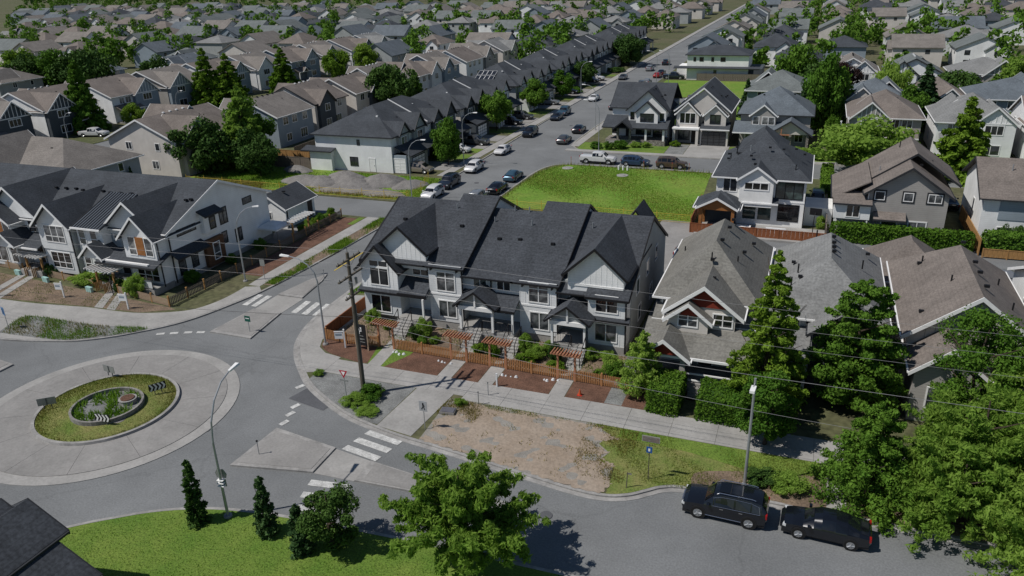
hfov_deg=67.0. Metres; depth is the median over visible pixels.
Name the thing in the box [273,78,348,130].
house
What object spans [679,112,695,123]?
window
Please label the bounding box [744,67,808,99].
house
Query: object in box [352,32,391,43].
house
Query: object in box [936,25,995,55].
distant house
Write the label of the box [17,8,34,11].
distant house
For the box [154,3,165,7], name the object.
distant house
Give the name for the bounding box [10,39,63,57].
distant house
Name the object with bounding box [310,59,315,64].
window
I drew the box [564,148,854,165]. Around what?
pavement
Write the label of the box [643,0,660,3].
distant house
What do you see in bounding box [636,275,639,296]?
window
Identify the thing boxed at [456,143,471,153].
hatchback car
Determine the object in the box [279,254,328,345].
street lamp
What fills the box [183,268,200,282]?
shrub
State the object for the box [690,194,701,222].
board fence
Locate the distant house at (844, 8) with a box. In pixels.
[827,4,851,12]
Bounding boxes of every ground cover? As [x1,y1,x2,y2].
[1,275,143,308]
[340,315,631,379]
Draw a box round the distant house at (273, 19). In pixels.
[249,16,275,21]
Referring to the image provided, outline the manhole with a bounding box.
[118,394,136,405]
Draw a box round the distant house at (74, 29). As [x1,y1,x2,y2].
[59,26,86,32]
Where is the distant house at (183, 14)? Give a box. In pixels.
[174,11,190,16]
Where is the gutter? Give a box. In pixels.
[293,173,1001,552]
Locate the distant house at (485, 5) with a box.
[480,2,503,9]
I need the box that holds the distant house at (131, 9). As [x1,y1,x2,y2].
[125,7,145,11]
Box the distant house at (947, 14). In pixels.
[925,13,955,25]
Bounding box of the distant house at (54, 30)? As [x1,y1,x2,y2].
[37,26,67,34]
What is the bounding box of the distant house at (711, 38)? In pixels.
[686,32,730,51]
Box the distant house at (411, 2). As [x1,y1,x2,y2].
[404,0,422,5]
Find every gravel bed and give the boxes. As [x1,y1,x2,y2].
[73,391,140,420]
[310,372,414,423]
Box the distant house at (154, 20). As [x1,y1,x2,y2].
[136,17,169,28]
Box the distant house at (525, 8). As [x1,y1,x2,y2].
[517,4,539,19]
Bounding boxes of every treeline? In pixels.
[0,0,1023,65]
[25,0,381,6]
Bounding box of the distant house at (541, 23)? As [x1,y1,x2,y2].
[530,19,561,33]
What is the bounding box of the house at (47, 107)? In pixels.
[1,83,104,137]
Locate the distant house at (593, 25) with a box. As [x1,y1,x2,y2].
[578,17,611,34]
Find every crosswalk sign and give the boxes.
[0,307,8,328]
[419,401,426,428]
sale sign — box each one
[53,281,64,297]
[117,292,128,308]
[334,329,345,347]
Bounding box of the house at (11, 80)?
[0,67,44,96]
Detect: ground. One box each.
[0,0,791,72]
[419,403,617,492]
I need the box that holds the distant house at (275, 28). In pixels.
[259,25,296,34]
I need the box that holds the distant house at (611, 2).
[600,0,615,6]
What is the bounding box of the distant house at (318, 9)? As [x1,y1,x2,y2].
[310,6,324,12]
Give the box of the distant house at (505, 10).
[499,7,522,19]
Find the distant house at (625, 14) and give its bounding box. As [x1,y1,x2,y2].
[618,9,643,25]
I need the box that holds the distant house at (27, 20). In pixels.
[15,19,41,25]
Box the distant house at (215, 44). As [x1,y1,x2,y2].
[194,34,239,57]
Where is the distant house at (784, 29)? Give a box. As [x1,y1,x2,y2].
[761,24,803,42]
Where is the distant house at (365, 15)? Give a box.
[342,12,373,20]
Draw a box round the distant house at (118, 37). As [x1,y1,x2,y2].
[93,34,125,50]
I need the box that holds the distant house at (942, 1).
[938,0,955,10]
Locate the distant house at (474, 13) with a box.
[470,10,504,17]
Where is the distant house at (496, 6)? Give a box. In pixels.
[485,4,512,9]
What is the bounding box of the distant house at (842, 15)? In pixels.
[825,13,845,21]
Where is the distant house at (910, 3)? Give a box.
[898,0,930,7]
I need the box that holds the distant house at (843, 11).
[824,7,852,22]
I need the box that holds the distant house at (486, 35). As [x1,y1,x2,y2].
[465,32,516,41]
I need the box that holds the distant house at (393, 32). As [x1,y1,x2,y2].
[372,25,415,42]
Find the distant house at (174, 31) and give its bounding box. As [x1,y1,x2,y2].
[167,27,179,36]
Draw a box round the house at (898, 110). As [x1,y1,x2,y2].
[845,89,926,142]
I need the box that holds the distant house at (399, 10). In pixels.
[375,6,403,12]
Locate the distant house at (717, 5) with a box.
[707,0,722,11]
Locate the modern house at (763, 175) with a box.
[692,125,832,243]
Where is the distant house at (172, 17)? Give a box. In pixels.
[162,15,181,20]
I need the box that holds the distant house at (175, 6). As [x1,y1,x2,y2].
[162,5,181,9]
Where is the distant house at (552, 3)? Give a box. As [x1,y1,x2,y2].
[550,0,566,6]
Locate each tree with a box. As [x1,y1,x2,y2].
[0,47,35,66]
[2,52,53,79]
[33,48,63,86]
[47,47,120,81]
[63,59,111,135]
[120,102,145,122]
[136,52,169,70]
[163,114,231,174]
[180,459,213,529]
[188,47,227,106]
[211,53,250,107]
[218,85,274,172]
[221,95,276,138]
[227,126,276,172]
[235,141,280,175]
[252,475,282,540]
[267,47,300,94]
[286,503,315,559]
[293,479,360,550]
[321,48,350,77]
[351,42,378,65]
[362,61,418,102]
[378,449,551,575]
[409,69,423,96]
[429,116,461,163]
[478,89,514,130]
[519,77,550,111]
[551,69,575,97]
[573,60,597,83]
[613,33,631,63]
[613,33,647,65]
[615,330,669,398]
[720,249,809,423]
[730,370,801,444]
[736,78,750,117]
[770,41,821,74]
[797,62,825,76]
[800,50,853,132]
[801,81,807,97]
[803,278,912,411]
[806,401,920,538]
[808,114,920,165]
[814,66,855,128]
[839,61,863,84]
[870,56,913,88]
[873,370,1023,529]
[884,426,1022,553]
[900,82,931,129]
[913,63,942,131]
[927,304,1023,413]
[933,96,991,187]
[937,69,982,88]
[954,461,1023,575]
[958,372,1023,470]
[987,74,1000,81]
[999,54,1023,78]
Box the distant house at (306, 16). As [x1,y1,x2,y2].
[291,12,316,20]
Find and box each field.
[190,166,440,199]
[503,165,710,221]
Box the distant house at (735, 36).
[701,24,745,47]
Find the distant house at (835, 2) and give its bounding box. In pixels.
[822,0,845,18]
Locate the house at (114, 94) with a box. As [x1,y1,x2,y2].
[64,73,160,123]
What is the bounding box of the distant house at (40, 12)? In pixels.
[31,10,49,14]
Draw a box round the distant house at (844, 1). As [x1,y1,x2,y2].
[824,0,850,7]
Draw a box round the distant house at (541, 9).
[524,6,551,16]
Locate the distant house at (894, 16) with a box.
[868,7,906,28]
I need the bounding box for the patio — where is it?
[257,220,302,244]
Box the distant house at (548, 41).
[509,33,560,54]
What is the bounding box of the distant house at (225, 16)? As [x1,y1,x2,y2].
[210,13,234,19]
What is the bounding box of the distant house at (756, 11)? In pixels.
[749,6,767,28]
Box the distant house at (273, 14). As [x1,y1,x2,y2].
[269,13,286,19]
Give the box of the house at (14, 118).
[0,97,35,135]
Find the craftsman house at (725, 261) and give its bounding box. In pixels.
[638,218,773,400]
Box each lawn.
[34,375,175,441]
[60,509,561,575]
[368,347,383,362]
[381,349,412,365]
[430,154,471,158]
[470,148,482,152]
[489,129,516,133]
[528,111,549,114]
[554,97,576,99]
[577,85,597,86]
[578,142,668,152]
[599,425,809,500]
[664,80,745,98]
[729,147,839,162]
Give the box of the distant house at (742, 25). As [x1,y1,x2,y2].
[716,20,753,43]
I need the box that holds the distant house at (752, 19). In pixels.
[726,11,763,35]
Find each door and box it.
[37,246,46,261]
[123,267,132,273]
[306,199,313,216]
[368,158,375,171]
[393,158,406,172]
[412,152,425,161]
[478,122,486,135]
[625,129,631,135]
[690,130,695,142]
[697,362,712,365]
[701,131,725,145]
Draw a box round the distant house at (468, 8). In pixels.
[459,5,483,12]
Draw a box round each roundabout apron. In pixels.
[0,350,239,485]
[0,355,226,476]
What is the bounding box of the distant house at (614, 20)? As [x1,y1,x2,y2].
[603,14,631,26]
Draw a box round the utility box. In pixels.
[439,407,456,415]
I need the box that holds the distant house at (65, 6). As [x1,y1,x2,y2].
[53,5,70,8]
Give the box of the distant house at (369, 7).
[353,5,377,11]
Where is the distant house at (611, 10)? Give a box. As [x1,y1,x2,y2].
[593,6,624,17]
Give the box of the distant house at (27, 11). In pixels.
[10,10,32,14]
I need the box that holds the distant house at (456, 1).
[447,0,468,5]
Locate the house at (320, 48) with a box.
[292,40,351,74]
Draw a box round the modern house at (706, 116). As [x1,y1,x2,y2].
[672,77,740,146]
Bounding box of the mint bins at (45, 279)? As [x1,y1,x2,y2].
[41,276,49,282]
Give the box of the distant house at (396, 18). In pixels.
[373,15,410,24]
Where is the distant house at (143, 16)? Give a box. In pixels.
[135,14,162,20]
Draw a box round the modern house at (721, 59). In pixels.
[674,45,764,79]
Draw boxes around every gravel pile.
[281,174,314,186]
[283,165,312,173]
[310,175,335,187]
[314,185,366,194]
[329,170,366,182]
[333,178,371,188]
[359,188,404,196]
[365,173,406,188]
[391,179,428,189]
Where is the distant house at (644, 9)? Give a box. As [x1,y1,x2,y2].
[637,5,659,21]
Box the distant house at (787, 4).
[778,1,808,10]
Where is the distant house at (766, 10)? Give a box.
[743,3,770,23]
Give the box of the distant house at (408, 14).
[406,9,422,16]
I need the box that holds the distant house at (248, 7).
[242,5,261,9]
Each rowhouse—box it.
[300,95,471,173]
[411,76,523,136]
[470,58,556,111]
[520,47,585,91]
[555,34,620,74]
[593,23,653,53]
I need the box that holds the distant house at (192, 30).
[175,26,220,37]
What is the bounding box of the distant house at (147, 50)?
[133,39,182,67]
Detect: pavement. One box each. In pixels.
[0,217,377,339]
[300,295,904,472]
[437,4,744,175]
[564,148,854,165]
[571,122,603,146]
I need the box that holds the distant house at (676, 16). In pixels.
[652,9,680,28]
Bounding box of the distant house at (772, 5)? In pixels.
[750,0,781,13]
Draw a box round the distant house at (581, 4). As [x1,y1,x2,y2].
[563,1,588,8]
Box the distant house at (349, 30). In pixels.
[334,24,371,38]
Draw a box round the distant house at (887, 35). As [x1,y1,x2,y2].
[882,22,925,54]
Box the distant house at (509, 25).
[490,20,531,37]
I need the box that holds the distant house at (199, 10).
[189,9,205,13]
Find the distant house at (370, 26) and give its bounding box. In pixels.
[366,20,401,30]
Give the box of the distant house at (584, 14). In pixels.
[571,10,605,18]
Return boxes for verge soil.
[264,219,381,285]
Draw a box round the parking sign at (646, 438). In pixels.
[642,435,659,478]
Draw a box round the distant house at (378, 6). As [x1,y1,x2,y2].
[373,3,400,9]
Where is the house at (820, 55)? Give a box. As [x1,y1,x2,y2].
[773,44,822,67]
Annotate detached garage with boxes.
[266,181,317,228]
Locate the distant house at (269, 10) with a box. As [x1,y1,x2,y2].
[257,7,278,12]
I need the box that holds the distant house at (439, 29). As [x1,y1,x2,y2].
[418,24,456,39]
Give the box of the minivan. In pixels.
[410,160,433,174]
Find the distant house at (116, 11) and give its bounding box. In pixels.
[106,9,129,15]
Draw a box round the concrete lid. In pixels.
[617,174,627,176]
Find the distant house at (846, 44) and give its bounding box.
[821,35,867,60]
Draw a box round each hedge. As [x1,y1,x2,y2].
[644,367,687,417]
[693,376,754,427]
[819,163,834,198]
[828,220,976,251]
[980,228,1023,255]
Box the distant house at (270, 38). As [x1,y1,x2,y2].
[238,30,284,46]
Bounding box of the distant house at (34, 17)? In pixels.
[20,15,44,20]
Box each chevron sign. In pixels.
[36,396,56,408]
[94,413,110,424]
[102,364,114,375]
[148,381,166,393]
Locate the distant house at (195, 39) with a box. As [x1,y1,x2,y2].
[170,34,203,47]
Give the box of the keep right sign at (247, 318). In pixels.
[244,316,250,330]
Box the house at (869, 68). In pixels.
[837,52,879,83]
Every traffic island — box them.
[0,360,13,371]
[210,309,280,338]
[230,428,335,472]
[278,274,326,298]
[354,461,504,507]
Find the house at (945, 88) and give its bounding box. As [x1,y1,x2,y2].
[914,76,964,101]
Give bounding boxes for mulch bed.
[238,217,356,275]
[322,339,376,362]
[384,352,450,375]
[452,361,489,381]
[493,367,556,393]
[565,379,648,409]
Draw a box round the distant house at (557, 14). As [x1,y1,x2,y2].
[547,10,569,19]
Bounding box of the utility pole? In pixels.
[336,248,364,387]
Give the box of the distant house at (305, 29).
[292,25,321,36]
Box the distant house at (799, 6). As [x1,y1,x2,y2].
[792,4,805,7]
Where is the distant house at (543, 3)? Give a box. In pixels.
[529,0,550,6]
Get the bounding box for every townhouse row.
[0,162,272,296]
[353,193,667,366]
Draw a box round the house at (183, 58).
[160,52,199,65]
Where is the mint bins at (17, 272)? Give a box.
[14,269,21,274]
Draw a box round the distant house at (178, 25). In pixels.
[171,22,202,28]
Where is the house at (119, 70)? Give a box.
[63,62,126,83]
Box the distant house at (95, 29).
[87,26,129,36]
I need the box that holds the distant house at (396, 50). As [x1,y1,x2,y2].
[361,39,414,62]
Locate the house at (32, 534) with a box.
[0,498,102,575]
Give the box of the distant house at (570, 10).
[564,7,583,14]
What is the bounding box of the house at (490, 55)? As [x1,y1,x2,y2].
[448,42,498,69]
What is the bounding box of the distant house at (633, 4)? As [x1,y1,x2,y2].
[628,0,647,10]
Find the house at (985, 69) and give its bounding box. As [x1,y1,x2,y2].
[943,56,1019,85]
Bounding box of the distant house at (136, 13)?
[130,11,151,16]
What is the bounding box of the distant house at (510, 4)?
[503,1,528,9]
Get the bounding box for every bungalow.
[760,230,891,395]
[886,240,1023,421]
[1007,266,1023,302]
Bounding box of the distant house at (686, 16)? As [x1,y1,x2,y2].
[669,6,691,23]
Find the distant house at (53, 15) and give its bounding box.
[42,14,65,18]
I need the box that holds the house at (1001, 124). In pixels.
[923,92,1021,157]
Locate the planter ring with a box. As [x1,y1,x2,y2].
[68,387,144,425]
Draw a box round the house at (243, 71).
[170,58,252,93]
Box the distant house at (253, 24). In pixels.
[234,20,269,28]
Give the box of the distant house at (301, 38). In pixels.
[279,32,322,47]
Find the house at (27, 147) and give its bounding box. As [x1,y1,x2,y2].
[0,130,143,173]
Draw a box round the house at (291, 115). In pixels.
[219,91,314,147]
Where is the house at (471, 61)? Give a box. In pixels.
[427,46,484,76]
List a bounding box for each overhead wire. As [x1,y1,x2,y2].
[0,236,322,262]
[3,249,328,279]
[3,288,340,316]
[6,224,356,250]
[338,263,1023,357]
[340,280,1020,377]
[358,318,915,439]
[360,314,1023,413]
[363,251,1023,336]
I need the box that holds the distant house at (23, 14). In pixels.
[9,13,30,24]
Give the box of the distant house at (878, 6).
[866,3,891,22]
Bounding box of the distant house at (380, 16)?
[372,11,402,22]
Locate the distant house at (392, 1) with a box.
[382,0,399,4]
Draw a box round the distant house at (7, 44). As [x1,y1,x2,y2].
[0,39,28,64]
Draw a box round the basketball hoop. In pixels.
[809,208,821,232]
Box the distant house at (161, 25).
[147,21,172,31]
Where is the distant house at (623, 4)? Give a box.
[613,2,632,10]
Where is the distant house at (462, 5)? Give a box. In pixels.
[455,2,479,9]
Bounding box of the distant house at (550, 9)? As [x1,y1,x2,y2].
[543,3,568,11]
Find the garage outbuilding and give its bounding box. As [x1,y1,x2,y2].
[862,235,934,287]
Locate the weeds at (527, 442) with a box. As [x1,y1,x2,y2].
[433,405,610,483]
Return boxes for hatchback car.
[420,183,444,198]
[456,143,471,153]
[464,159,483,172]
[469,189,489,194]
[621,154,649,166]
[645,65,653,70]
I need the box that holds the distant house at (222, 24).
[202,20,236,30]
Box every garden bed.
[0,273,174,311]
[329,315,632,386]
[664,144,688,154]
[691,471,825,507]
[847,476,1015,545]
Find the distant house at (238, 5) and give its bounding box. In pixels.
[227,2,242,7]
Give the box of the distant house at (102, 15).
[87,14,109,19]
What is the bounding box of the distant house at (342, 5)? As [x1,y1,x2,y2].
[326,3,351,8]
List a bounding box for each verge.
[0,212,365,312]
[0,316,145,339]
[62,35,464,143]
[184,2,746,201]
[300,293,987,541]
[502,164,982,251]
[575,103,1015,165]
[658,0,1023,97]
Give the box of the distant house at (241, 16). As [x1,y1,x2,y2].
[235,13,259,19]
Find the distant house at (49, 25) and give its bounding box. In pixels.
[36,23,65,28]
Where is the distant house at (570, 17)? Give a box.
[557,15,586,28]
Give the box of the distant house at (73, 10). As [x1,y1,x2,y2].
[67,8,85,12]
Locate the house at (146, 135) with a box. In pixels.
[103,102,224,176]
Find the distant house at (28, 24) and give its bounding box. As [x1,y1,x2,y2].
[16,22,41,29]
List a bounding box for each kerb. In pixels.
[0,7,999,575]
[30,372,180,445]
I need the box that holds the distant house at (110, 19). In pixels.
[89,16,120,24]
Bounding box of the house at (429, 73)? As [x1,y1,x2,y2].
[377,60,442,90]
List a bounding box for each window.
[0,221,9,230]
[0,246,10,261]
[8,118,22,127]
[9,247,20,262]
[27,220,35,230]
[42,224,66,243]
[50,250,74,269]
[57,108,69,117]
[60,123,72,132]
[77,230,87,244]
[84,257,92,269]
[88,231,97,242]
[117,162,124,171]
[119,97,124,103]
[125,96,131,102]
[125,141,132,149]
[126,236,137,255]
[137,268,161,282]
[142,92,152,99]
[142,238,154,257]
[152,161,159,169]
[154,143,160,151]
[176,223,195,236]
[177,85,185,92]
[178,259,187,275]
[179,98,187,104]
[191,253,199,267]
[208,215,216,229]
[212,240,221,259]
[218,206,228,224]
[221,230,228,242]
[235,226,243,241]
[238,73,244,79]
[241,195,251,204]
[263,68,269,74]
[283,116,288,124]
[287,132,292,141]
[291,114,297,122]
[300,126,307,136]
[302,111,307,118]
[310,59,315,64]
[325,102,330,110]
[327,117,331,124]
[336,113,341,120]
[337,98,341,105]
[350,157,358,165]
[368,259,387,267]
[369,266,389,286]
[370,293,392,312]
[401,135,407,143]
[412,269,428,276]
[417,128,422,136]
[435,271,455,292]
[438,299,457,318]
[472,279,486,287]
[496,282,510,291]
[528,281,548,304]
[529,311,549,331]
[594,322,617,343]
[595,294,618,314]
[630,111,634,119]
[636,129,650,134]
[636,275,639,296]
[637,301,640,321]
[640,113,653,121]
[646,257,649,276]
[649,280,652,299]
[653,130,661,136]
[655,243,657,261]
[659,113,664,121]
[677,312,698,328]
[678,129,689,139]
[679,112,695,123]
[710,115,720,123]
[712,313,733,329]
[722,178,737,191]
[741,206,756,219]
[743,181,769,191]
[752,116,759,124]
[756,207,771,220]
[761,117,767,124]
[768,117,774,124]
[775,182,804,200]
[776,204,799,222]
[794,135,802,142]
[845,205,860,217]
[856,74,869,80]
[873,189,886,201]
[874,191,885,199]
[880,221,896,225]
[890,120,899,127]
[901,120,912,128]
[901,191,915,203]
[903,193,913,201]
[907,221,926,227]
[923,386,934,406]
[926,193,944,205]
[927,194,942,203]
[947,124,956,128]
[970,196,975,212]
[984,125,1004,135]
[985,145,1000,155]
[1006,101,1014,109]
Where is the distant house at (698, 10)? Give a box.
[675,2,705,18]
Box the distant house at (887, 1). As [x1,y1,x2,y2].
[861,0,890,3]
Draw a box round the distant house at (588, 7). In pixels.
[580,4,597,9]
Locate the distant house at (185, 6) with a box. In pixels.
[182,2,198,7]
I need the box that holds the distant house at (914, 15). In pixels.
[908,6,942,26]
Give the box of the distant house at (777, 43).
[753,33,798,66]
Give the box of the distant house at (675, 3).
[663,0,679,4]
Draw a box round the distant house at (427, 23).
[412,20,449,29]
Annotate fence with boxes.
[0,260,23,269]
[48,270,94,287]
[116,284,170,306]
[166,208,341,304]
[185,174,406,198]
[271,156,311,168]
[278,149,309,157]
[294,139,314,150]
[325,296,365,335]
[325,327,379,346]
[393,337,449,357]
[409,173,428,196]
[467,350,488,364]
[506,357,556,377]
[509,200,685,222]
[575,369,628,389]
[689,222,825,240]
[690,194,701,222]
[696,73,760,80]
[824,194,826,232]
[959,205,981,254]
[981,248,1023,259]
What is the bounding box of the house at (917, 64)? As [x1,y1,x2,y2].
[881,52,942,84]
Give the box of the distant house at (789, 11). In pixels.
[778,8,813,18]
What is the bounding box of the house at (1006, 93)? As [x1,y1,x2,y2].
[959,72,1023,112]
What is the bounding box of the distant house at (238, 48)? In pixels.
[218,40,272,56]
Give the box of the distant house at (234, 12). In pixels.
[220,10,241,15]
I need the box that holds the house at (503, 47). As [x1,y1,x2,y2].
[467,37,518,62]
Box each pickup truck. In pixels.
[77,127,109,136]
[460,134,489,145]
[579,150,616,164]
[592,74,604,80]
[663,71,684,79]
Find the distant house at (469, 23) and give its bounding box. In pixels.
[446,16,478,34]
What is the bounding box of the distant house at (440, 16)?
[433,10,466,22]
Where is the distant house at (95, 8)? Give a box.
[86,7,106,11]
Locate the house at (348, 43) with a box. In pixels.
[313,36,371,67]
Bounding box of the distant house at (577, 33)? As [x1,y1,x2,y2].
[548,28,588,39]
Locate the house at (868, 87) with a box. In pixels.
[842,76,902,115]
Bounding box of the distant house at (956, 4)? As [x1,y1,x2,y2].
[942,0,972,13]
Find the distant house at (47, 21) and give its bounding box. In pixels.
[40,17,71,24]
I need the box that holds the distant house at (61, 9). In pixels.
[49,7,69,10]
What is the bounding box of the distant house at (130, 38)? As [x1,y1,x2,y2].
[123,31,170,55]
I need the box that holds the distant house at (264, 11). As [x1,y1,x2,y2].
[242,9,270,14]
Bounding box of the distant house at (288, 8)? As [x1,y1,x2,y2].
[279,6,301,12]
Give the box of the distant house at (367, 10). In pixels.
[343,7,375,16]
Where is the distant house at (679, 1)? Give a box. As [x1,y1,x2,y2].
[672,0,687,4]
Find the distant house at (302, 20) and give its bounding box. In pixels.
[276,17,307,25]
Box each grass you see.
[3,316,138,339]
[35,373,175,441]
[200,176,396,198]
[265,217,383,284]
[437,397,484,422]
[450,400,624,431]
[503,163,709,196]
[505,165,709,220]
[574,424,638,481]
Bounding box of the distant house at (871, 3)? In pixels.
[860,0,893,16]
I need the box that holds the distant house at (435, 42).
[416,34,455,52]
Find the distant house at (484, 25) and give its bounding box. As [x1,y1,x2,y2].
[477,16,498,31]
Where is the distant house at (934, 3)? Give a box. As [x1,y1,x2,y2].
[928,0,938,8]
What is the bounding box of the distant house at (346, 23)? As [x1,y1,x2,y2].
[334,21,371,30]
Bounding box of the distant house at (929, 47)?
[884,34,945,66]
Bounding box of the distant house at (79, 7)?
[70,5,86,9]
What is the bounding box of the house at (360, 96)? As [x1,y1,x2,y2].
[309,72,380,115]
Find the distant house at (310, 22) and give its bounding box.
[306,17,336,26]
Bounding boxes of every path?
[0,275,25,289]
[0,276,32,297]
[95,290,114,307]
[107,291,121,309]
[256,295,301,312]
[313,449,369,480]
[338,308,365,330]
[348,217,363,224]
[368,336,405,365]
[437,347,473,377]
[478,352,515,384]
[549,364,582,396]
[826,475,845,509]
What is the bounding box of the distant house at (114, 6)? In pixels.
[105,5,122,8]
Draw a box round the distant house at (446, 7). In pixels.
[428,4,453,12]
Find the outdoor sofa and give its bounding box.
[766,227,785,235]
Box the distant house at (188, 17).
[181,13,206,19]
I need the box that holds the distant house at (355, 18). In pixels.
[337,16,372,24]
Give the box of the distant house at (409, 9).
[403,4,431,17]
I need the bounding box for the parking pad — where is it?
[664,245,772,271]
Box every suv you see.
[438,172,460,188]
[504,115,522,125]
[512,110,533,119]
[522,125,538,137]
[538,96,559,104]
[557,105,570,115]
[569,88,577,93]
[656,156,687,169]
[662,59,668,64]
[681,479,769,529]
[809,188,827,197]
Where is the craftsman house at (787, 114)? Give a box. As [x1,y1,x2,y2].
[732,86,815,147]
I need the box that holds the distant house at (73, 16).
[66,13,89,19]
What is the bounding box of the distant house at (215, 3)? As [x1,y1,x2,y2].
[206,2,220,5]
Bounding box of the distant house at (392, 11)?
[372,8,403,16]
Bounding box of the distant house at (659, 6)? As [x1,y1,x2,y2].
[651,2,674,11]
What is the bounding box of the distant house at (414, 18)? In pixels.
[406,10,435,25]
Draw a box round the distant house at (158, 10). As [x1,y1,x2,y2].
[150,8,166,13]
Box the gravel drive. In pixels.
[660,220,694,245]
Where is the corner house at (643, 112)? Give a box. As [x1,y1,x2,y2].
[602,81,682,146]
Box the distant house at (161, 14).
[155,12,167,16]
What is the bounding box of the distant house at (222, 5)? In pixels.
[216,3,227,6]
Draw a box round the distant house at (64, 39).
[55,32,98,46]
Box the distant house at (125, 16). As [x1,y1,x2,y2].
[113,14,135,18]
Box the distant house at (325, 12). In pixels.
[317,8,347,18]
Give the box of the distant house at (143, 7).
[137,4,154,11]
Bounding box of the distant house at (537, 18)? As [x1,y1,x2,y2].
[531,14,547,25]
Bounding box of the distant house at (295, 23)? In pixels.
[269,19,306,27]
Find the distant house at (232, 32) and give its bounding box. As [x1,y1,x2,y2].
[218,26,253,38]
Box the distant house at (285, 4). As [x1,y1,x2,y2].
[271,3,289,6]
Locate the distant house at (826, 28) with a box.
[818,16,846,42]
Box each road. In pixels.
[0,6,748,525]
[0,125,1018,575]
[95,140,109,146]
[266,192,1023,270]
[519,148,958,186]
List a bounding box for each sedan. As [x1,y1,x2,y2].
[486,181,508,193]
[493,144,511,154]
[503,169,523,181]
[550,112,563,120]
[556,134,571,143]
[571,124,585,133]
[588,77,599,82]
[588,94,599,100]
[618,74,627,79]
[653,72,661,77]
[658,69,665,74]
[780,503,871,550]
[947,197,959,210]
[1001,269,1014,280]
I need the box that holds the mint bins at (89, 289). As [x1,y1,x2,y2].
[85,286,93,292]
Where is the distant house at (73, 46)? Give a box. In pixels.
[57,41,106,58]
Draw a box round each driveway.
[428,161,457,169]
[465,143,493,148]
[482,135,506,141]
[502,122,529,127]
[522,118,538,122]
[538,102,567,105]
[538,105,560,108]
[554,92,584,95]
[586,81,604,83]
[682,144,729,158]
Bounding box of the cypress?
[820,115,840,160]
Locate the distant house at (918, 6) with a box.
[905,2,939,21]
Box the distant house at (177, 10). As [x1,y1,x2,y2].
[167,8,191,13]
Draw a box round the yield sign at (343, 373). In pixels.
[339,370,347,394]
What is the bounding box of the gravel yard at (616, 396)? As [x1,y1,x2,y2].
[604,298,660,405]
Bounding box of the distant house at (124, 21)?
[112,17,138,33]
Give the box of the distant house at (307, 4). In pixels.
[293,3,311,7]
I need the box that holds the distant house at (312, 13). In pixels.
[294,10,319,18]
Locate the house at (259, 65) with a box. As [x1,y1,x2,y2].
[226,51,279,89]
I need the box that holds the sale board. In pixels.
[353,323,368,350]
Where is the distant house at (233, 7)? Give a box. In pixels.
[220,5,238,9]
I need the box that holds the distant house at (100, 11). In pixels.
[86,9,108,14]
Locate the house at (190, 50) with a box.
[167,48,219,58]
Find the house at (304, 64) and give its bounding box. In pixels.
[263,45,320,81]
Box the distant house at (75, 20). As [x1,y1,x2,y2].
[65,18,90,23]
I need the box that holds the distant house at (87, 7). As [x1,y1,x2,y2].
[83,5,104,9]
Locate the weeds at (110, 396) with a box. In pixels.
[71,386,142,420]
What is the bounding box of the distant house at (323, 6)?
[308,4,326,8]
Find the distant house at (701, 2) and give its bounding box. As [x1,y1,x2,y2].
[696,0,713,14]
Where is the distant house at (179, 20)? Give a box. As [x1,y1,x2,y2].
[170,18,191,23]
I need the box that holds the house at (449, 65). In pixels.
[404,50,460,82]
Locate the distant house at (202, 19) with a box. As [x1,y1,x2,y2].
[191,15,223,23]
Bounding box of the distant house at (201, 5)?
[193,3,211,8]
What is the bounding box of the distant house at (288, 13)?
[273,10,296,16]
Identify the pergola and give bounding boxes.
[13,250,46,277]
[83,264,122,292]
[283,211,314,234]
[369,318,398,348]
[442,330,472,361]
[481,336,512,368]
[550,347,582,381]
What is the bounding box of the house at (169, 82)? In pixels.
[131,65,196,104]
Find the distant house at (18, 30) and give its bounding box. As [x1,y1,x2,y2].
[0,28,28,35]
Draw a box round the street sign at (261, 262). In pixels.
[259,259,264,277]
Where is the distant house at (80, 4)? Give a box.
[70,3,86,6]
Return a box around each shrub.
[43,265,58,275]
[67,270,100,286]
[92,272,108,286]
[112,277,122,290]
[122,272,144,298]
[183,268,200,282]
[225,253,236,263]
[252,237,266,249]
[297,224,308,232]
[304,219,313,228]
[310,217,319,227]
[313,368,324,375]
[314,212,324,221]
[326,207,335,218]
[338,391,369,409]
[354,403,379,417]
[357,382,385,401]
[363,308,381,324]
[407,326,419,340]
[415,316,432,336]
[417,335,427,345]
[429,336,440,343]
[454,398,467,406]
[471,343,486,353]
[483,336,497,347]
[485,344,500,357]
[515,351,538,365]
[518,333,538,352]
[525,343,545,359]
[543,340,551,354]
[545,359,565,370]
[547,343,563,360]
[573,86,582,92]
[585,347,599,359]
[590,141,602,147]
[593,369,604,377]
[599,350,615,357]
[601,353,623,369]
[604,141,613,149]
[604,361,624,379]
[607,67,625,71]
[613,140,627,148]
[630,141,640,146]
[641,141,651,147]
[669,140,680,146]
[747,466,777,487]
[768,469,812,495]
[795,146,809,151]
[808,147,825,160]
[816,215,828,228]
[862,503,896,521]
[908,510,951,531]
[996,223,1013,231]
[1010,225,1023,232]
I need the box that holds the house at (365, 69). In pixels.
[346,61,409,78]
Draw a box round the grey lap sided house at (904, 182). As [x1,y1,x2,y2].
[831,136,961,230]
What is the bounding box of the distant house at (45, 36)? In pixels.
[37,32,58,40]
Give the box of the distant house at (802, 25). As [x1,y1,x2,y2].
[766,19,809,43]
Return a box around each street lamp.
[210,362,239,518]
[236,205,258,281]
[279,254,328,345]
[408,139,425,196]
[462,112,476,164]
[582,84,596,129]
[584,99,599,150]
[742,378,756,484]

